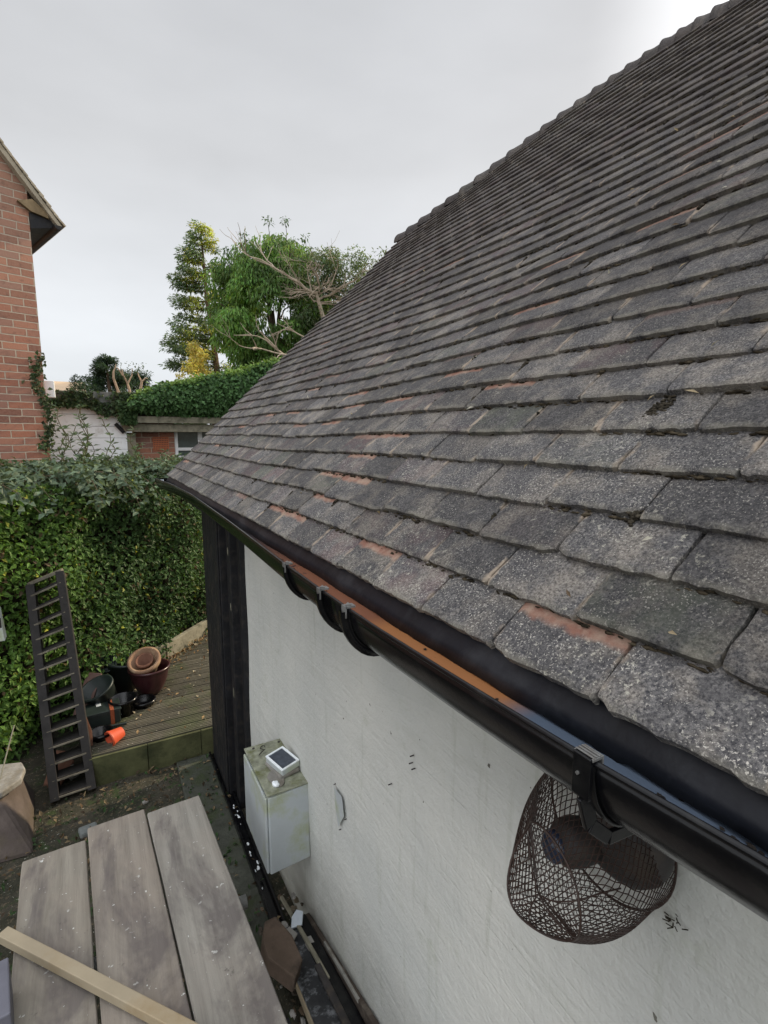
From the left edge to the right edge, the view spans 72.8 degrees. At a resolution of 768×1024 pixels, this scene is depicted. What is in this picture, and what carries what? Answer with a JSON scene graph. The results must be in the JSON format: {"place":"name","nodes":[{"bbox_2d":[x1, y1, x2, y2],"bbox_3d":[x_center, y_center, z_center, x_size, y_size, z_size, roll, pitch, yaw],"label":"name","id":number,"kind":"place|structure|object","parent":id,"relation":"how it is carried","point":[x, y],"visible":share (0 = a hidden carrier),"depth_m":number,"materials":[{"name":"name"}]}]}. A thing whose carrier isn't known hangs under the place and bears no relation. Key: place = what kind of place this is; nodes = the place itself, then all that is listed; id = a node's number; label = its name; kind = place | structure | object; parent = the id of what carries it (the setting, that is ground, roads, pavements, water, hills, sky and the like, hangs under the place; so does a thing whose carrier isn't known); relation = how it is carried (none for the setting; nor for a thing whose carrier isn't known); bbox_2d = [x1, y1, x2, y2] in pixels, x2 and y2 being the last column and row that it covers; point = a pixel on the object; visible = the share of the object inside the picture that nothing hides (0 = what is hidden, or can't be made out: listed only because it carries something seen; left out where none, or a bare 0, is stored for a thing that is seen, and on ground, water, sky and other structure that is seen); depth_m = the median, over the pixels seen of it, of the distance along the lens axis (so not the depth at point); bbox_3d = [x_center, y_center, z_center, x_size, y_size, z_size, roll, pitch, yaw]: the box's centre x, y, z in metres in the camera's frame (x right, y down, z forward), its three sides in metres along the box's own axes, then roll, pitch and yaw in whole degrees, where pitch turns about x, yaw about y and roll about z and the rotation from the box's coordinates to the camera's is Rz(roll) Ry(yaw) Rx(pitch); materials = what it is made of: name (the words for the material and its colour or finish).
{"place":"outdoors","nodes":[
{"label":"outdoors","id":0,"kind":"place"},
{"bbox_2d":[54,381,81,390],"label":"house","id":1,"kind":"structure","parent":0,"point":[59,385],"depth_m":17.86,"materials":[{"name":"white paint"}]},
{"bbox_2d":[0,723,295,1023],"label":"ground","id":2,"kind":"structure","parent":0,"point":[33,763],"depth_m":3.33,"materials":[{"name":"grey concrete"}]},
{"bbox_2d":[0,607,6,640],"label":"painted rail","id":3,"kind":"object","parent":2,"relation":"on","point":[3,635],"visible":1,"depth_m":2.84,"materials":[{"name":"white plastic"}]},
{"bbox_2d":[0,958,13,1023],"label":"timber post","id":4,"kind":"object","parent":2,"relation":"on","point":[6,1006],"visible":1,"depth_m":1.44,"materials":[{"name":"grey paint"}]},
{"bbox_2d":[0,779,33,862],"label":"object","id":5,"kind":"structure","parent":2,"relation":"on","point":[16,819],"depth_m":2.97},
{"bbox_2d":[0,762,25,798],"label":"stone slab","id":6,"kind":"structure","parent":5,"relation":"on","point":[12,777],"depth_m":3.10,"materials":[{"name":"beige stone"}]},
{"bbox_2d":[0,725,14,778],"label":"cane","id":7,"kind":"object","parent":6,"relation":"on","point":[7,751],"visible":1,"depth_m":3.15,"materials":[{"name":"brown wood"}]},
{"bbox_2d":[0,138,65,465],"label":"brick house","id":8,"kind":"structure","parent":2,"relation":"on","point":[31,223],"depth_m":5.39,"materials":[{"name":"red brick"}]},
{"bbox_2d":[21,350,59,453],"bbox_3d":[-3.664,-1.171,5.564,0.307,1.093,0.128,-5,9,-29],"label":"climbing ivy","id":9,"kind":"object","parent":8,"relation":"attached to","point":[47,408],"visible":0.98,"depth_m":5.58,"materials":[{"name":"green plant"}]},
{"bbox_2d":[44,381,55,397],"bbox_3d":[-3.688,-1.355,5.750,0.090,0.180,0.070,-5,9,-29],"label":"white downpipe head","id":10,"kind":"object","parent":8,"relation":"attached to","point":[50,384],"visible":0.78,"depth_m":5.72},
{"bbox_2d":[47,759,73,786],"bbox_3d":[-2.233,1.810,3.599,0.086,0.137,0.205,0,8,1],"label":"rubble piece","id":11,"kind":"object","parent":2,"relation":"on","point":[65,764],"visible":0.41,"depth_m":3.63,"materials":[{"name":"red ceramic"}]},
{"bbox_2d":[43,750,63,785],"bbox_3d":[-2.305,1.802,3.652,0.086,0.161,0.260,-2,9,-14],"label":"rubble piece","id":12,"kind":"object","parent":11,"relation":"on","point":[46,781],"visible":0.22,"depth_m":3.56,"materials":[{"name":"red ceramic"}]},
{"bbox_2d":[25,568,96,802],"bbox_3d":[-2.241,1.156,3.605,0.278,1.435,0.771,-6,10,-36],"label":"step ladder","id":13,"kind":"object","parent":2,"relation":"on","point":[53,760],"visible":1,"depth_m":3.54,"materials":[{"name":"brown wood"}]},
{"bbox_2d":[78,822,96,838],"bbox_3d":[-1.761,1.897,3.103,0.101,0.050,0.071,-8,11,-42],"label":"loose stone","id":14,"kind":"object","parent":2,"relation":"on","point":[82,832],"visible":0.64,"depth_m":3.08,"materials":[{"name":"stone"}]},
{"bbox_2d":[48,390,127,461],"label":"white shed","id":15,"kind":"structure","parent":2,"relation":"on","point":[100,437],"depth_m":6.90,"materials":[{"name":"paint"}]},
{"bbox_2d":[48,388,149,417],"bbox_3d":[-3.696,-1.423,6.872,1.342,0.398,0.180,-5,9,-29],"label":"trailing ivy","id":16,"kind":"object","parent":15,"relation":"hanging from","point":[72,398],"visible":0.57,"depth_m":6.78,"materials":[{"name":"green plant"}]},
{"bbox_2d":[0,404,207,764],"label":"hedge","id":17,"kind":"object","parent":2,"relation":"on","point":[118,539],"visible":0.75,"depth_m":4.31,"materials":[{"name":"green plant"}]},
{"bbox_2d":[65,353,153,391],"bbox_3d":[-5.757,-1.265,10.942,1.549,4.043,1.434,0,8,1],"label":"dark conifer","id":18,"kind":"object","parent":2,"relation":"on","point":[102,365],"visible":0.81,"depth_m":10.74,"materials":[{"name":"green plant"}]},
{"bbox_2d":[112,362,147,391],"bbox_3d":[-4.928,-1.055,10.362,0.640,3.793,0.189,-6,10,-33],"label":"pollard tree","id":19,"kind":"object","parent":2,"relation":"on","point":[125,378],"visible":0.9,"depth_m":10.11,"materials":[{"name":"brown plant"}]},
{"bbox_2d":[0,753,279,1008],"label":"leaf litter","id":20,"kind":"object","parent":2,"relation":"on","point":[86,840],"visible":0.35,"depth_m":3.22,"materials":[{"name":"brown plant"}]},
{"bbox_2d":[89,618,213,785],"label":"deck","id":21,"kind":"structure","parent":2,"relation":"on","point":[169,739],"depth_m":3.90,"materials":[{"name":"brown wood"}]},
{"bbox_2d":[73,672,101,714],"bbox_3d":[-2.348,1.444,4.128,0.111,0.283,0.238,1,8,5],"label":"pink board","id":22,"kind":"object","parent":21,"relation":"on","point":[91,675],"visible":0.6,"depth_m":4.17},
{"bbox_2d":[86,717,92,745],"bbox_3d":[-2.066,1.529,3.615,0.044,0.208,0.068,7,11,41],"label":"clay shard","id":23,"kind":"object","parent":21,"relation":"on","point":[90,734],"visible":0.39,"depth_m":3.63,"materials":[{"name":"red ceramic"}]},
{"bbox_2d":[82,674,116,704],"bbox_3d":[-2.221,1.454,4.069,0.284,0.299,0.258,-5,9,-29],"label":"garden pot","id":24,"kind":"object","parent":21,"relation":"on","point":[105,686],"visible":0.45,"depth_m":4.10,"materials":[{"name":"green plastic"}]},
{"bbox_2d":[91,725,113,742],"bbox_3d":[-2.023,1.591,3.721,0.166,0.055,0.166,-5,9,-29],"label":"garden pot","id":25,"kind":"object","parent":21,"relation":"on","point":[98,735],"visible":0.73,"depth_m":3.75,"materials":[{"name":"black plastic"}]},
{"bbox_2d":[85,698,121,727],"bbox_3d":[-2.143,1.528,3.934,0.278,0.118,0.193,-5,10,-33],"label":"plastic crate","id":26,"kind":"object","parent":21,"relation":"on","point":[103,713],"visible":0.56,"depth_m":3.89,"materials":[{"name":"plastic"}]},
{"bbox_2d":[91,722,126,728],"bbox_3d":[-2.045,1.585,3.835,0.271,0.022,0.018,-4,9,-24],"label":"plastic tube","id":27,"kind":"object","parent":21,"relation":"on","point":[119,724],"visible":0.45,"depth_m":3.87,"materials":[{"name":"plastic"}]},
{"bbox_2d":[104,727,124,745],"bbox_3d":[-1.898,1.584,3.682,0.112,0.113,0.107,5,10,33],"label":"orange pot","id":28,"kind":"object","parent":21,"relation":"on","point":[116,735],"visible":1,"depth_m":3.66,"materials":[{"name":"plastic"}]},
{"bbox_2d":[106,653,135,692],"bbox_3d":[-2.205,1.381,4.443,0.286,0.284,0.286,-5,9,-29],"label":"garden pot","id":29,"kind":"object","parent":21,"relation":"on","point":[119,674],"visible":0.52,"depth_m":4.33,"materials":[{"name":"black plastic"}]},
{"bbox_2d":[94,652,116,673],"bbox_3d":[-2.336,1.276,4.372,0.179,0.170,0.171,-5,9,-29],"label":"plant","id":30,"kind":"object","parent":29,"relation":"on","point":[114,662],"visible":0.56,"depth_m":4.36,"materials":[{"name":"green plant"}]},
{"bbox_2d":[108,691,137,717],"bbox_3d":[-2.028,1.505,4.052,0.206,0.130,0.206,-5,9,-29],"label":"garden pot","id":31,"kind":"object","parent":21,"relation":"on","point":[127,700],"visible":0.85,"depth_m":4.03,"materials":[{"name":"black plastic"}]},
{"bbox_2d":[135,694,155,709],"bbox_3d":[-1.930,1.527,4.179,0.186,0.050,0.186,-5,9,-29],"label":"garden pot","id":32,"kind":"object","parent":21,"relation":"on","point":[144,701],"visible":0.81,"depth_m":4.21,"materials":[{"name":"black plastic"}]},
{"bbox_2d":[127,658,169,694],"bbox_3d":[-1.966,1.405,4.373,0.326,0.235,0.326,-5,9,-29],"label":"glazed pot","id":33,"kind":"object","parent":21,"relation":"on","point":[152,683],"visible":0.73,"depth_m":4.27,"materials":[{"name":"ceramic"}]},
{"bbox_2d":[127,647,160,673],"bbox_3d":[-1.987,1.266,4.319,0.257,0.232,0.250,-5,9,-29],"label":"terracotta pot","id":34,"kind":"object","parent":33,"relation":"in","point":[134,669],"visible":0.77,"depth_m":4.32,"materials":[{"name":"brown ceramic"}]},
{"bbox_2d":[135,653,153,669],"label":"terracotta pot","id":35,"kind":"object","parent":34,"relation":"in","point":[143,661],"visible":0.98,"depth_m":4.34,"materials":[{"name":"brown ceramic"}]},
{"bbox_2d":[124,631,210,733],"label":"fallen leaves","id":36,"kind":"object","parent":21,"relation":"on","point":[177,657],"visible":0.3,"depth_m":5.03,"materials":[{"name":"brown plant"}]},
{"bbox_2d":[114,416,221,465],"bbox_3d":[-2.353,-0.100,7.897,2.944,2.615,0.260,-5,9,-29],"label":"pergola","id":37,"kind":"object","parent":2,"relation":"on","point":[197,424],"visible":0.3,"depth_m":7.26,"materials":[{"name":"brown wood"}]},
{"bbox_2d":[115,357,281,426],"bbox_3d":[-2.671,-1.794,7.677,2.392,1.104,1.164,-5,9,-29],"label":"ivy mass","id":38,"kind":"object","parent":37,"relation":"on","point":[216,394],"visible":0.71,"depth_m":7.27,"materials":[{"name":"green plant"}]},
{"bbox_2d":[135,423,214,460],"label":"brick outbuilding","id":39,"kind":"structure","parent":2,"relation":"on","point":[182,443],"depth_m":7.55,"materials":[{"name":"brick"}]},
{"bbox_2d":[174,432,206,457],"bbox_3d":[-2.825,-1.042,7.791,0.580,0.490,0.050,-5,9,-29],"label":"window","id":40,"kind":"structure","parent":39,"relation":"in","point":[184,441],"depth_m":7.73,"materials":[{"name":"white plastic"}]},
{"bbox_2d":[175,339,211,379],"bbox_3d":[-4.889,-2.035,13.688,1.398,4.772,1.396,-5,9,-29],"label":"golden shrub","id":41,"kind":"object","parent":2,"relation":"on","point":[196,357],"visible":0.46,"depth_m":13.21,"materials":[{"name":"yellow plant"}]},
{"bbox_2d":[158,218,229,375],"bbox_3d":[-7.193,-5.886,20.232,2.988,10.512,2.403,-2,9,-13],"label":"conifer tree","id":42,"kind":"object","parent":2,"relation":"on","point":[202,330],"visible":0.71,"depth_m":19.95,"materials":[{"name":"green plant"}]},
{"bbox_2d":[173,356,278,424],"bbox_3d":[-2.926,-1.951,13.876,5.657,4.551,2.345,-5,9,-29],"label":"green shrub","id":43,"kind":"object","parent":2,"relation":"on","point":[224,371],"depth_m":13.88,"materials":[{"name":"green plant"}]},
{"bbox_2d":[209,751,285,922],"bbox_3d":[-0.071,2.103,1.722,0.064,0.060,4.920,-5,9,-29],"label":"drain channel","id":44,"kind":"object","parent":2,"relation":"on","point":[270,902],"visible":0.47,"depth_m":2.91,"materials":[{"name":"black plastic"}]},
{"bbox_2d":[233,805,278,919],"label":"paint flakes","id":45,"kind":"object","parent":44,"relation":"on","point":[258,867],"visible":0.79,"depth_m":2.91,"materials":[{"name":"white paint"}]},
{"bbox_2d":[199,215,333,369],"bbox_3d":[-3.777,-5.123,17.968,4.421,9.656,4.846,-5,9,-29],"label":"broadleaf tree","id":46,"kind":"object","parent":2,"relation":"on","point":[248,285],"visible":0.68,"depth_m":16.34,"materials":[{"name":"green plant"}]},
{"bbox_2d":[212,224,388,357],"bbox_3d":[-2.660,-4.307,15.994,6.600,8.612,3.809,-8,11,-43],"label":"half bare tree","id":47,"kind":"object","parent":2,"relation":"on","point":[328,285],"visible":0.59,"depth_m":15.87,"materials":[{"name":"brown plant"}]},
{"bbox_2d":[155,0,767,1023],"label":"garage","id":48,"kind":"structure","parent":2,"relation":"on","point":[469,480],"depth_m":1.12,"materials":[{"name":"grey tile"}]},
{"bbox_2d":[244,738,309,873],"bbox_3d":[-0.507,1.354,2.434,0.195,0.386,0.388,-5,9,-29],"label":"meter box","id":49,"kind":"object","parent":48,"relation":"attached to","point":[277,819],"visible":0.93,"depth_m":2.29,"materials":[{"name":"white plastic"}]},
{"bbox_2d":[244,754,269,873],"bbox_3d":[-0.588,1.371,2.391,0.011,0.357,0.364,-5,9,-29],"label":"door","id":50,"kind":"structure","parent":49,"relation":"in","point":[255,798],"depth_m":2.35,"materials":[{"name":"white plastic"}]},
{"bbox_2d":[267,771,283,786],"bbox_3d":[-0.475,1.177,2.303,0.070,0.008,0.118,-5,9,-29],"label":"stone chip","id":51,"kind":"object","parent":49,"relation":"on","point":[272,776],"visible":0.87,"depth_m":2.29,"materials":[{"name":"grey stone"}]},
{"bbox_2d":[272,780,278,786],"bbox_3d":[-0.469,1.180,2.259,0.046,0.019,0.031,6,10,35],"label":"pebble","id":52,"kind":"object","parent":49,"relation":"on","point":[275,783],"visible":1,"depth_m":2.25,"materials":[{"name":"white stone"}]},
{"bbox_2d":[265,746,299,778],"bbox_3d":[-0.463,1.140,2.374,0.104,0.060,0.144,-7,11,-40],"label":"solar lamp","id":53,"kind":"object","parent":49,"relation":"on","point":[281,762],"visible":1,"depth_m":2.35,"materials":[{"name":"plastic"}]},
{"bbox_2d":[507,773,677,944],"bbox_3d":[0.278,0.524,0.809,0.232,0.273,0.265,-5,9,-29],"label":"wire basket","id":54,"kind":"object","parent":48,"relation":"attached to","point":[582,937],"visible":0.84,"depth_m":0.72,"materials":[{"name":"black metal"}]},
{"bbox_2d":[542,810,674,889],"bbox_3d":[0.342,0.497,0.788,0.149,0.140,0.152,-5,9,-29],"label":"wall lamp","id":55,"kind":"object","parent":48,"relation":"attached to","point":[664,865],"visible":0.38,"depth_m":0.77,"materials":[{"name":"black metal"}]},
{"bbox_2d":[662,912,687,931],"bbox_3d":[0.436,0.617,0.780,0.011,0.032,0.037,-5,9,-29],"label":"dry tuft","id":56,"kind":"object","parent":48,"relation":"attached to","point":[669,920],"visible":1,"depth_m":0.79,"materials":[{"name":"black plant"}]},
{"bbox_3d":[-1.203,1.783,1.667,0.048,0.690,0.048,-5,9,-29],"label":"scaffold upright","id":57,"kind":"object","parent":2,"relation":"on","visible":0},
{"bbox_2d":[94,894,247,970],"bbox_3d":[-0.864,1.482,1.754,0.800,0.048,0.047,-5,9,-29],"label":"scaffold pole","id":58,"kind":"object","parent":57,"relation":"attached to","point":[243,900],"visible":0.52,"depth_m":1.92,"materials":[{"name":"metal"}]},
{"bbox_2d":[11,840,97,1023],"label":"scaffold board","id":59,"kind":"object","parent":58,"relation":"on","point":[54,911],"visible":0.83,"depth_m":1.75,"materials":[{"name":"grey wood"}]},
{"bbox_2d":[0,926,197,1023],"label":"timber batten","id":60,"kind":"object","parent":59,"relation":"on","point":[124,997],"visible":1,"depth_m":1.55,"materials":[{"name":"beige wood"}]},
{"bbox_2d":[87,809,191,1023],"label":"scaffold board","id":61,"kind":"object","parent":58,"relation":"on","point":[135,946],"visible":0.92,"depth_m":1.79,"materials":[{"name":"grey wood"}]},
{"bbox_2d":[147,796,287,1023],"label":"scaffold board","id":62,"kind":"object","parent":58,"relation":"on","point":[227,978],"visible":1,"depth_m":1.77,"materials":[{"name":"grey wood"}]},
{"bbox_2d":[176,753,267,950],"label":"path","id":63,"kind":"structure","parent":0,"point":[243,878],"depth_m":3.13,"materials":[{"name":"concrete"}]},
{"bbox_2d":[270,976,307,1023],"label":"earth bank","id":64,"kind":"structure","parent":0,"point":[288,1001],"depth_m":2.09,"materials":[{"name":"soil"}]},
{"bbox_2d":[255,892,305,1023],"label":"rubble","id":65,"kind":"object","parent":64,"relation":"on","point":[285,924],"visible":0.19,"depth_m":2.34,"materials":[{"name":"stone"}]},
{"bbox_2d":[291,910,302,928],"bbox_3d":[-0.385,1.806,2.312,0.050,0.031,0.071,-1,8,-4],"label":"shard","id":66,"kind":"object","parent":65,"relation":"on","point":[297,917],"visible":0.91,"depth_m":2.31,"materials":[{"name":"white"}]},
{"bbox_2d":[296,983,313,1023],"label":"scrap board","id":67,"kind":"object","parent":65,"relation":"on","point":[306,1010],"visible":0.19,"depth_m":1.98,"materials":[{"name":"brown wood"}]},
{"bbox_2d":[286,925,340,1023],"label":"scrap board","id":68,"kind":"object","parent":65,"relation":"on","point":[320,1007],"visible":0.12,"depth_m":2.01,"materials":[{"name":"grey wood"}]},
{"bbox_2d":[260,917,301,991],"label":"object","id":69,"kind":"object","parent":68,"relation":"on","point":[281,955],"depth_m":2.07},
{"bbox_2d":[287,927,296,939],"bbox_3d":[-0.404,1.817,2.238,0.060,0.027,0.042,5,10,31],"label":"shard","id":70,"kind":"object","parent":68,"relation":"on","point":[292,932],"visible":0.47,"depth_m":2.24,"materials":[{"name":"stone"}]},
{"bbox_2d":[280,895,329,978],"bbox_3d":[-0.352,1.819,2.246,0.016,0.103,0.532,-5,10,-31],"label":"scrap board","id":71,"kind":"object","parent":68,"relation":"on","point":[303,935],"visible":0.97,"depth_m":2.21,"materials":[{"name":"brown wood"}]},
{"bbox_2d":[305,936,313,951],"bbox_3d":[-0.316,1.822,2.202,0.036,0.024,0.051,-7,11,-38],"label":"shard","id":72,"kind":"object","parent":68,"relation":"on","point":[310,938],"visible":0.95,"depth_m":2.21,"materials":[{"name":"stone"}]},
{"bbox_2d":[315,963,350,1023],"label":"scrap board","id":73,"kind":"object","parent":68,"relation":"on","point":[333,998],"visible":1,"depth_m":1.94,"materials":[{"name":"grey wood"}]},
{"bbox_2d":[301,914,364,1023],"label":"gutter offcut","id":74,"kind":"object","parent":65,"relation":"on","point":[354,1016],"visible":0.62,"depth_m":2.02,"materials":[{"name":"black plastic"}]},
{"bbox_2d":[306,913,378,1023],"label":"scrap board","id":75,"kind":"object","parent":64,"relation":"on","point":[365,1012],"visible":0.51,"depth_m":1.95,"materials":[{"name":"brown wood"}]},
{"bbox_2d":[324,941,359,1002],"bbox_3d":[-0.170,1.785,2.031,0.010,0.096,0.333,-5,9,-28],"label":"scrap board","id":76,"kind":"object","parent":75,"relation":"on","point":[343,974],"visible":1,"depth_m":2.01,"materials":[{"name":"wood"}]},
{"bbox_2d":[0,0,728,423],"label":"sky","id":77,"kind":"structure","parent":0,"point":[135,121],"materials":[{"name":"white"}]}
]}

